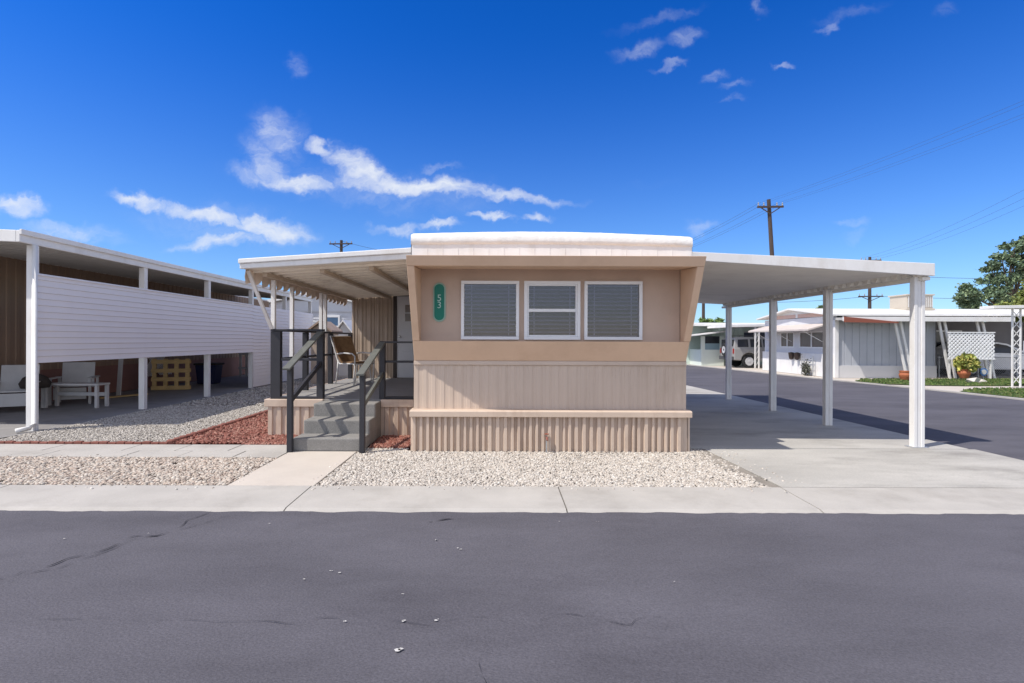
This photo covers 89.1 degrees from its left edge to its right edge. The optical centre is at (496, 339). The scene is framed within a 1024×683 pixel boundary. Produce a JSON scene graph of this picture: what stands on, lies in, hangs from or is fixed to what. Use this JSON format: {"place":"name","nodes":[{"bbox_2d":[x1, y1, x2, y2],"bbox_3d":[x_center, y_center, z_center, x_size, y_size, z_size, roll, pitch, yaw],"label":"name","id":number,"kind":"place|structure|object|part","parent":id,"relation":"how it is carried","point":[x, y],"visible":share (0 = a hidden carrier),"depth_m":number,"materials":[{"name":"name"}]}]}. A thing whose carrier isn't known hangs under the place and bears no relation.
{"place":"outdoors","nodes":[
{"label":"outdoors","id":0,"kind":"place"},
{"bbox_2d":[0,406,267,441],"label":"gravel","id":1,"kind":"structure","parent":0,"point":[155,425],"depth_m":8.88,"materials":[{"name":"grey gravel"}]},
{"bbox_2d":[0,455,276,484],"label":"gravel","id":2,"kind":"structure","parent":0,"point":[54,470],"depth_m":5.83,"materials":[{"name":"beige gravel"}]},
{"bbox_2d":[0,444,286,457],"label":"walkway","id":3,"kind":"structure","parent":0,"point":[138,450],"depth_m":6.87,"materials":[{"name":"concrete"}]},
{"bbox_2d":[0,374,301,437],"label":"carport slab","id":4,"kind":"structure","parent":0,"point":[66,412],"depth_m":11.44,"materials":[{"name":"grey concrete"}]},
{"bbox_2d":[0,364,42,407],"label":"lawn chair","id":5,"kind":"object","parent":4,"relation":"on","point":[12,376],"visible":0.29,"depth_m":10.85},
{"bbox_2d":[18,374,51,388],"bbox_3d":[-9.723,0.861,10.950,0.540,0.330,0.526,0,0,0],"label":"cushion","id":6,"kind":"object","parent":5,"relation":"on","point":[45,382],"visible":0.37,"depth_m":10.86,"materials":[{"name":"fabric"}]},
{"bbox_2d":[48,362,99,405],"bbox_3d":[-9.759,0.991,12.013,0.820,0.930,0.748,0,0,-25],"label":"lawn chair","id":7,"kind":"object","parent":4,"relation":"on","point":[78,371],"visible":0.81,"depth_m":12.19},
{"bbox_2d":[43,382,109,407],"bbox_3d":[-9.154,1.198,11.325,1.200,0.520,0.350,0,0,0],"label":"table","id":8,"kind":"object","parent":4,"relation":"on","point":[96,393],"visible":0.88,"depth_m":11.44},
{"bbox_2d":[116,359,122,395],"bbox_3d":[-9.802,0.571,13.550,0.111,1.759,0.374,0,0,-18],"label":"leaning board","id":9,"kind":"object","parent":4,"relation":"on","point":[119,377],"visible":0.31,"depth_m":13.47,"materials":[{"name":"grey wood"}]},
{"bbox_2d":[99,393,147,398],"bbox_3d":[-9.555,1.432,13.325,0.141,0.063,1.027,0,0,43],"label":"loose plank","id":10,"kind":"object","parent":4,"relation":"on","point":[121,396],"visible":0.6,"depth_m":13.28,"materials":[{"name":"brown wood"}]},
{"bbox_2d":[0,256,268,407],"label":"mobile home","id":11,"kind":"object","parent":4,"relation":"on","point":[12,311],"visible":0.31,"depth_m":13.10,"materials":[{"name":"brown"}]},
{"bbox_2d":[147,357,171,376],"bbox_3d":[-10.497,0.643,16.040,0.016,0.920,1.480,0,0,0],"label":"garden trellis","id":12,"kind":"object","parent":11,"relation":"attached to","point":[158,365],"visible":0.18,"depth_m":15.93,"materials":[{"name":"grey wood"}]},
{"bbox_2d":[0,229,313,432],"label":"neighbour carport","id":13,"kind":"object","parent":4,"relation":"on","point":[69,319],"visible":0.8,"depth_m":10.93,"materials":[{"name":"white paint"}]},
{"bbox_2d":[151,359,190,389],"bbox_3d":[-9.502,0.997,15.169,1.000,0.900,0.137,0,0,-15],"label":"wooden pallet","id":14,"kind":"object","parent":4,"relation":"on","point":[165,378],"visible":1,"depth_m":15.12,"materials":[{"name":"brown wood"}]},
{"bbox_2d":[193,363,224,383],"bbox_3d":[-9.604,1.107,17.350,0.740,0.680,0.580,0,0,0],"label":"storage bin","id":15,"kind":"object","parent":4,"relation":"on","point":[216,371],"visible":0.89,"depth_m":17.10,"materials":[{"name":"blue plastic"}]},
{"bbox_2d":[238,353,247,375],"bbox_3d":[-9.278,0.848,20.810,2.150,1.200,0.060,0,0,0],"label":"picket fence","id":16,"kind":"object","parent":4,"relation":"on","point":[240,367],"visible":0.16,"depth_m":20.78,"materials":[{"name":"grey wood"}]},
{"bbox_2d":[0,382,314,441],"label":"gravel bed","id":17,"kind":"object","parent":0,"point":[203,404],"depth_m":12.51,"materials":[{"name":"gravel"}]},
{"bbox_2d":[0,441,167,444],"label":"garden edging","id":18,"kind":"object","parent":17,"relation":"on","point":[70,442],"visible":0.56,"depth_m":7.27,"materials":[{"name":"brick"}]},
{"bbox_2d":[166,409,267,443],"bbox_3d":[-4.605,1.449,9.732,0.126,0.090,4.895,0,0,0],"label":"garden edging","id":19,"kind":"object","parent":17,"relation":"on","point":[170,441],"visible":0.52,"depth_m":8.35,"materials":[{"name":"concrete"}]},
{"bbox_2d":[169,377,347,406],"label":"gravel","id":20,"kind":"structure","parent":17,"relation":"on","point":[233,399],"depth_m":13.00,"materials":[{"name":"grey gravel"}]},
{"bbox_2d":[308,321,342,382],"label":"garden shed","id":21,"kind":"structure","parent":20,"relation":"on","point":[331,327],"depth_m":17.50,"materials":[{"name":"wood"}]},
{"bbox_2d":[313,337,326,381],"bbox_3d":[-5.952,0.659,17.489,0.440,1.500,0.018,0,0,0],"label":"door","id":22,"kind":"structure","parent":21,"relation":"in","point":[315,344],"depth_m":17.48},
{"bbox_2d":[267,293,351,325],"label":"gabled house","id":23,"kind":"structure","parent":17,"relation":"on","point":[337,314],"depth_m":25.00,"materials":[{"name":"grey"}]},
{"bbox_2d":[327,315,339,325],"bbox_3d":[-7.947,-0.918,24.965,0.800,0.580,0.030,0,0,0],"label":"window","id":24,"kind":"structure","parent":23,"relation":"in","point":[335,319],"depth_m":24.96,"materials":[{"name":"glass"}]},
{"bbox_2d":[337,320,351,376],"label":"garden shed","id":25,"kind":"structure","parent":17,"relation":"on","point":[344,326],"depth_m":20.28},
{"bbox_2d":[338,358,347,375],"bbox_3d":[-5.982,0.659,20.289,0.440,1.500,0.018,0,0,0],"label":"door","id":26,"kind":"structure","parent":25,"relation":"in","point":[342,369],"depth_m":20.28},
{"bbox_2d":[229,451,356,485],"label":"path","id":27,"kind":"structure","parent":0,"point":[300,468],"depth_m":5.88,"materials":[{"name":"concrete"}]},
{"bbox_2d":[181,440,410,449],"bbox_3d":[-2.865,1.490,10.525,3.520,0.001,6.950,0,0,0],"label":"lava rock bed","id":28,"kind":"object","parent":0,"point":[235,444],"depth_m":7.39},
{"bbox_2d":[172,412,270,444],"bbox_3d":[-3.997,1.461,9.910,1.231,0.106,5.232,0,0,0],"label":"lava rock","id":29,"kind":"object","parent":28,"relation":"on","point":[242,432],"visible":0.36,"depth_m":7.98,"materials":[{"name":"stone"}]},
{"bbox_2d":[245,434,410,448],"bbox_3d":[-2.323,1.470,7.524,2.449,0.100,0.902,0,0,0],"label":"lava rock","id":30,"kind":"object","parent":28,"relation":"on","point":[392,441],"visible":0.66,"depth_m":7.40,"materials":[{"name":"stone"}]},
{"bbox_2d":[282,331,384,452],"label":"porch steps","id":31,"kind":"structure","parent":28,"relation":"on","point":[342,426],"depth_m":7.21,"materials":[{"name":"concrete"}]},
{"bbox_2d":[264,329,413,436],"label":"porch deck","id":32,"kind":"structure","parent":28,"relation":"on","point":[395,396],"depth_m":7.97,"materials":[{"name":"paint"}]},
{"bbox_2d":[330,336,374,385],"bbox_3d":[-2.986,0.408,10.737,0.718,0.998,0.570,0,0,30],"label":"patio chair","id":33,"kind":"object","parent":32,"relation":"on","point":[344,347],"visible":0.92,"depth_m":10.73,"materials":[{"name":"brown wicker"}]},
{"bbox_2d":[1,450,802,491],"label":"gravel bed","id":34,"kind":"object","parent":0,"point":[471,473],"depth_m":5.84,"materials":[{"name":"beige gravel"}]},
{"bbox_2d":[352,232,705,451],"bbox_3d":[-0.455,0.019,13.265,6.070,2.919,13.871,0,0,0],"label":"mobile home","id":35,"kind":"object","parent":34,"relation":"on","point":[572,341],"visible":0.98,"depth_m":6.97,"materials":[{"name":"beige metal"}]},
{"bbox_2d":[238,248,410,356],"bbox_3d":[-2.378,0.097,9.807,2.475,2.789,5.125,0,0,0],"label":"porch awning","id":36,"kind":"object","parent":35,"relation":"attached to","point":[341,278],"visible":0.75,"depth_m":8.05,"materials":[{"name":"white paint"}]},
{"bbox_2d":[397,296,413,377],"bbox_3d":[-1.960,-0.072,12.375,0.856,1.940,0.120,0,0,0],"label":"door","id":37,"kind":"structure","parent":35,"relation":"in","point":[404,328],"depth_m":12.40,"materials":[{"name":"metal"}]},
{"bbox_2d":[433,282,445,321],"bbox_3d":[-0.773,-0.508,6.975,0.170,0.530,0.028,0,0,0],"label":"address sign","id":38,"kind":"object","parent":35,"relation":"attached to","point":[439,301],"visible":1,"depth_m":6.97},
{"bbox_2d":[461,281,518,339],"bbox_3d":[-0.093,-0.399,7.038,0.778,0.787,0.185,0,0,0],"label":"window","id":39,"kind":"structure","parent":35,"relation":"in","point":[489,309],"depth_m":7.03,"materials":[{"name":"glass"}]},
{"bbox_2d":[524,281,580,339],"bbox_3d":[0.739,-0.396,7.038,0.752,0.787,0.185,0,0,0],"label":"window","id":40,"kind":"structure","parent":35,"relation":"in","point":[551,308],"depth_m":7.02,"materials":[{"name":"plastic"}]},
{"bbox_2d":[584,281,642,339],"bbox_3d":[1.558,-0.393,7.038,0.777,0.787,0.185,0,0,0],"label":"window","id":41,"kind":"structure","parent":35,"relation":"in","point":[610,307],"depth_m":7.02,"materials":[{"name":"glass"}]},
{"bbox_2d":[692,449,777,486],"bbox_3d":[2.700,1.489,6.174,0.274,0.004,1.856,0,0,-1],"label":"dirt strip","id":42,"kind":"object","parent":34,"relation":"on","point":[761,480],"visible":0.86,"depth_m":6.03,"materials":[{"name":"soil"}]},
{"bbox_2d":[0,510,1023,682],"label":"road","id":43,"kind":"structure","parent":0,"point":[817,598],"depth_m":3.03,"materials":[{"name":"grey asphalt"}]},
{"bbox_2d":[0,511,657,682],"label":"road crack","id":44,"kind":"object","parent":43,"relation":"on","point":[255,620],"visible":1,"depth_m":3.42,"materials":[{"name":"black asphalt"}]},
{"bbox_2d":[63,521,598,650],"bbox_3d":[-1.067,1.490,3.392,4.347,0.001,1.804,0,0,0],"label":"road stain","id":45,"kind":"object","parent":43,"relation":"on","point":[397,649],"visible":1,"depth_m":2.76,"materials":[{"name":"paint"}]},
{"bbox_2d":[0,0,1023,322],"label":"sky","id":46,"kind":"structure","parent":0,"point":[208,136],"materials":[{"name":"blue"}]},
{"bbox_2d":[316,448,767,487],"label":"gravel","id":47,"kind":"structure","parent":0,"point":[612,469],"depth_m":5.92,"materials":[{"name":"grey gravel"}]},
{"bbox_2d":[545,433,548,452],"bbox_3d":[0.655,1.367,6.837,0.060,0.271,0.093,0,0,0],"label":"garden faucet","id":48,"kind":"object","parent":47,"relation":"on","point":[546,434],"visible":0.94,"depth_m":6.86,"materials":[{"name":"metal"}]},
{"bbox_2d":[528,449,785,490],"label":"leaves","id":49,"kind":"object","parent":47,"relation":"on","point":[620,452],"visible":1,"depth_m":6.48,"materials":[{"name":"plant"}]},
{"bbox_2d":[686,385,1023,487],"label":"driveway","id":50,"kind":"structure","parent":0,"point":[789,446],"depth_m":6.88,"materials":[{"name":"concrete"}]},
{"bbox_2d":[692,252,934,447],"bbox_3d":[4.277,0.145,10.350,3.435,2.700,6.500,0,0,0],"label":"carport","id":51,"kind":"object","parent":50,"relation":"on","point":[729,281],"visible":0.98,"depth_m":7.98,"materials":[{"name":"white paint"}]},
{"bbox_2d":[686,365,1023,459],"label":"side road","id":52,"kind":"structure","parent":0,"point":[994,425],"depth_m":12.04,"materials":[{"name":"grey asphalt"}]},
{"bbox_2d":[690,364,1023,397],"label":"yard","id":53,"kind":"structure","parent":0,"point":[939,387],"depth_m":20.77,"materials":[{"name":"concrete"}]},
{"bbox_2d":[686,323,764,365],"bbox_3d":[15.650,0.155,33.650,9.300,2.760,6.700,0,0,0],"label":"mobile home","id":54,"kind":"object","parent":53,"relation":"on","point":[704,346],"visible":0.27,"depth_m":31.27,"materials":[{"name":"white paint"}]},
{"bbox_2d":[744,332,753,336],"bbox_3d":[15.700,0.005,32.575,0.800,1.060,0.050,0,0,0],"label":"window","id":55,"kind":"structure","parent":54,"relation":"in","point":[751,334],"depth_m":32.56,"materials":[{"name":"black glass"}]},
{"bbox_2d":[707,324,764,367],"bbox_3d":[15.299,0.313,29.525,5.400,2.440,3.250,0,0,0],"label":"carport","id":56,"kind":"object","parent":53,"relation":"on","point":[754,326],"visible":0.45,"depth_m":28.01,"materials":[{"name":"white paint"}]},
{"bbox_2d":[719,336,764,367],"bbox_3d":[14.870,0.645,29.300,4.315,1.773,2.080,0,0,0],"label":"parked suv","id":57,"kind":"object","parent":53,"relation":"on","point":[743,350],"visible":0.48,"depth_m":28.49,"materials":[{"name":"paint"}]},
{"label":"rear window","id":58,"kind":"part","parent":57,"relation":"part of","materials":[{"name":"black glass"}]},
{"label":"window","id":59,"kind":"part","parent":57,"relation":"part of","materials":[{"name":"black glass"}]},
{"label":"window","id":60,"kind":"part","parent":57,"relation":"part of","materials":[{"name":"black glass"}]},
{"bbox_2d":[757,199,783,311],"bbox_3d":[18.299,-3.955,34.977,1.752,11.018,0.385,0,0,0],"label":"utility pole","id":61,"kind":"object","parent":53,"relation":"on","point":[770,228],"visible":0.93,"depth_m":34.88,"materials":[{"name":"brown wood"}]},
{"bbox_2d":[760,101,1021,202],"bbox_3d":[19.196,-9.056,19.920,0.008,0.602,30.019,0,0,-6],"label":"power line","id":62,"kind":"object","parent":61,"relation":"attached to","point":[891,154],"visible":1,"depth_m":24.49,"materials":[{"name":"metal"}]},
{"bbox_2d":[772,106,1019,200],"bbox_3d":[19.566,-9.055,19.920,0.008,0.602,30.019,0,0,-6],"label":"power line","id":63,"kind":"object","parent":61,"relation":"attached to","point":[904,152],"visible":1,"depth_m":23.96,"materials":[{"name":"metal"}]},
{"bbox_2d":[782,115,1019,201],"bbox_3d":[20.426,-9.052,19.920,0.008,0.602,30.019,0,0,-6],"label":"power line","id":64,"kind":"object","parent":61,"relation":"attached to","point":[925,151],"visible":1,"depth_m":23.75,"materials":[{"name":"metal"}]},
{"bbox_2d":[791,118,1021,200],"bbox_3d":[20.796,-9.050,19.920,0.008,0.602,30.019,0,0,-6],"label":"power line","id":65,"kind":"object","parent":61,"relation":"attached to","point":[911,159],"visible":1,"depth_m":25.18,"materials":[{"name":"metal"}]},
{"bbox_2d":[801,358,810,375],"bbox_3d":[13.271,1.159,22.331,0.351,0.774,0.597,0,0,-19],"label":"shrub","id":66,"kind":"object","parent":53,"relation":"on","point":[805,367],"visible":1,"depth_m":22.28,"materials":[{"name":"green plant"}]},
{"bbox_2d":[801,355,813,375],"bbox_3d":[13.336,1.102,22.350,0.035,0.850,0.840,0,0,0],"label":"garden trellis","id":67,"kind":"object","parent":53,"relation":"on","point":[812,359],"visible":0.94,"depth_m":21.95,"materials":[{"name":"white wood"}]},
{"bbox_2d":[748,308,1023,377],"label":"mobile home","id":68,"kind":"object","parent":53,"relation":"on","point":[865,350],"visible":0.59,"depth_m":21.19,"materials":[{"name":"metal"}]},
{"bbox_2d":[780,332,793,347],"bbox_3d":[13.620,-0.012,24.375,0.060,0.720,1.150,0,0,0],"label":"window","id":69,"kind":"structure","parent":68,"relation":"in","point":[784,342],"depth_m":24.35,"materials":[{"name":"glass"}]},
{"bbox_2d":[788,352,793,359],"bbox_3d":[13.358,0.717,23.600,0.260,0.340,0.247,0,0,0],"label":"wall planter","id":70,"kind":"object","parent":68,"relation":"attached to","point":[791,355],"depth_m":23.52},
{"bbox_2d":[794,352,799,359],"bbox_3d":[13.358,0.717,23.150,0.260,0.340,0.247,0,0,0],"label":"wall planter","id":71,"kind":"object","parent":68,"relation":"attached to","point":[796,355],"depth_m":23.07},
{"bbox_2d":[799,331,822,347],"bbox_3d":[13.620,-0.012,22.500,0.060,0.720,1.800,0,0,0],"label":"window","id":72,"kind":"structure","parent":68,"relation":"in","point":[806,340],"depth_m":22.47,"materials":[{"name":"glass"}]},
{"bbox_2d":[888,294,934,309],"bbox_3d":[18.581,-1.665,23.350,1.250,0.700,1.100,0,0,0],"label":"evaporative cooler","id":73,"kind":"object","parent":68,"relation":"on","point":[900,302],"visible":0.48,"depth_m":22.92,"materials":[{"name":"white metal"}]},
{"bbox_2d":[936,330,961,346],"bbox_3d":[20.950,0.053,24.172,1.300,1.000,0.045,0,0,0],"label":"window","id":74,"kind":"structure","parent":68,"relation":"in","point":[938,340],"depth_m":24.16,"materials":[{"name":"glass"}]},
{"bbox_2d":[936,342,1023,375],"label":"parked car","id":75,"kind":"object","parent":53,"relation":"on","point":[1002,349],"visible":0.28,"depth_m":22.30,"materials":[{"name":"paint"}]},
{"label":"window","id":76,"kind":"part","parent":75,"relation":"part of","materials":[{"name":"black glass"}]},
{"bbox_2d":[952,235,1023,308],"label":"broadleaf tree","id":77,"kind":"object","parent":53,"relation":"on","point":[974,298],"visible":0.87,"depth_m":33.89,"materials":[{"name":"green plant"}]},
{"bbox_2d":[979,305,1023,386],"bbox_3d":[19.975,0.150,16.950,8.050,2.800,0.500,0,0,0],"label":"carport","id":78,"kind":"object","parent":53,"relation":"on","point":[1013,307],"visible":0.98,"depth_m":16.88,"materials":[{"name":"white paint"}]},
{"bbox_2d":[990,279,1023,340],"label":"broadleaf tree","id":79,"kind":"object","parent":53,"relation":"on","point":[1019,300],"visible":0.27,"depth_m":24.90,"materials":[{"name":"green plant"}]},
{"bbox_2d":[855,378,1023,397],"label":"lawn","id":80,"kind":"structure","parent":0,"point":[966,385],"depth_m":17.43,"materials":[{"name":"green plant"}]},
{"bbox_2d":[899,370,908,380],"bbox_3d":[15.295,1.343,19.500,0.380,0.380,0.374,0,0,0],"label":"terracotta pot","id":81,"kind":"object","parent":80,"relation":"on","point":[904,375],"visible":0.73,"depth_m":19.39,"materials":[{"name":"orange ceramic"}]},
{"bbox_2d":[957,369,970,377],"bbox_3d":[17.696,1.272,19.700,0.400,0.340,0.394,0,0,0],"label":"terracotta pot","id":82,"kind":"object","parent":80,"relation":"on","point":[963,373],"visible":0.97,"depth_m":19.57,"materials":[{"name":"orange ceramic"}]},
{"bbox_2d":[953,352,981,372],"bbox_3d":[17.832,0.847,19.692,0.951,0.864,0.697,0,0,0],"label":"potted plant","id":83,"kind":"object","parent":82,"relation":"in","point":[969,361],"visible":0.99,"depth_m":19.56,"materials":[{"name":"green plant"}]},
{"bbox_2d":[966,377,980,381],"bbox_3d":[17.043,1.476,18.647,0.495,0.290,0.328,0,0,-24],"label":"garden rock","id":84,"kind":"object","parent":80,"relation":"on","point":[976,379],"visible":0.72,"depth_m":18.52,"materials":[{"name":"white stone"}]},
{"bbox_2d":[980,368,987,379],"bbox_3d":[18.346,1.305,19.608,0.277,0.479,0.049,0,0,0],"label":"yard sign","id":85,"kind":"object","parent":80,"relation":"on","point":[983,372],"visible":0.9,"depth_m":19.59,"materials":[{"name":"blue plastic"}]},
{"bbox_2d":[930,377,1023,378],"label":"soil","id":86,"kind":"structure","parent":0,"point":[975,377],"depth_m":21.18,"materials":[{"name":"red soil"}]},
{"bbox_2d":[833,317,1014,378],"bbox_3d":[16.824,0.293,22.195,6.690,2.508,3.990,0,0,0],"label":"carport","id":87,"kind":"object","parent":86,"relation":"on","point":[944,320],"visible":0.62,"depth_m":20.27,"materials":[{"name":"white paint"}]},
{"bbox_2d":[947,332,994,378],"bbox_3d":[18.518,0.615,20.325,1.840,1.860,0.090,0,0,0],"label":"lattice screen","id":88,"kind":"object","parent":87,"relation":"attached to","point":[976,351],"visible":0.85,"depth_m":20.30,"materials":[{"name":"white paint"}]},
{"bbox_2d":[936,356,1017,377],"bbox_3d":[18.896,1.106,21.300,4.860,0.880,0.060,0,0,0],"label":"chain link fence","id":89,"kind":"object","parent":86,"relation":"on","point":[1007,359],"visible":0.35,"depth_m":21.29,"materials":[{"name":"metal"}]},
{"label":"ground","id":90,"kind":"structure","parent":0,"visible":0},
{"bbox_2d":[329,240,352,251],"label":"utility pole","id":91,"kind":"object","parent":90,"relation":"on","point":[341,243],"visible":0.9,"depth_m":51.83,"materials":[{"name":"brown wood"}]},
{"bbox_2d":[0,485,1023,513],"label":"kerb","id":92,"kind":"structure","parent":90,"relation":"on","point":[227,498],"depth_m":4.84,"materials":[{"name":"concrete"}]},
{"bbox_2d":[702,303,704,318],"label":"utility pole","id":93,"kind":"object","parent":90,"relation":"on","point":[703,310],"visible":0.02,"depth_m":60.85,"materials":[{"name":"brown wood"}]},
{"bbox_2d":[698,317,725,322],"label":"broadleaf tree","id":94,"kind":"object","parent":90,"relation":"on","point":[711,320],"visible":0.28,"depth_m":54.59,"materials":[{"name":"green plant"}]},
{"bbox_2d":[686,364,1023,399],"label":"kerb","id":95,"kind":"structure","parent":90,"relation":"on","point":[1015,398],"depth_m":17.38,"materials":[{"name":"concrete"}]},
{"bbox_2d":[858,257,882,308],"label":"utility pole","id":96,"kind":"object","parent":90,"relation":"on","point":[869,296],"visible":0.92,"depth_m":54.84,"materials":[{"name":"brown wood"}]},
{"bbox_2d":[873,198,1023,257],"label":"power line","id":97,"kind":"object","parent":96,"relation":"attached to","point":[957,228],"visible":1,"depth_m":38.68,"materials":[{"name":"metal"}]}
]}

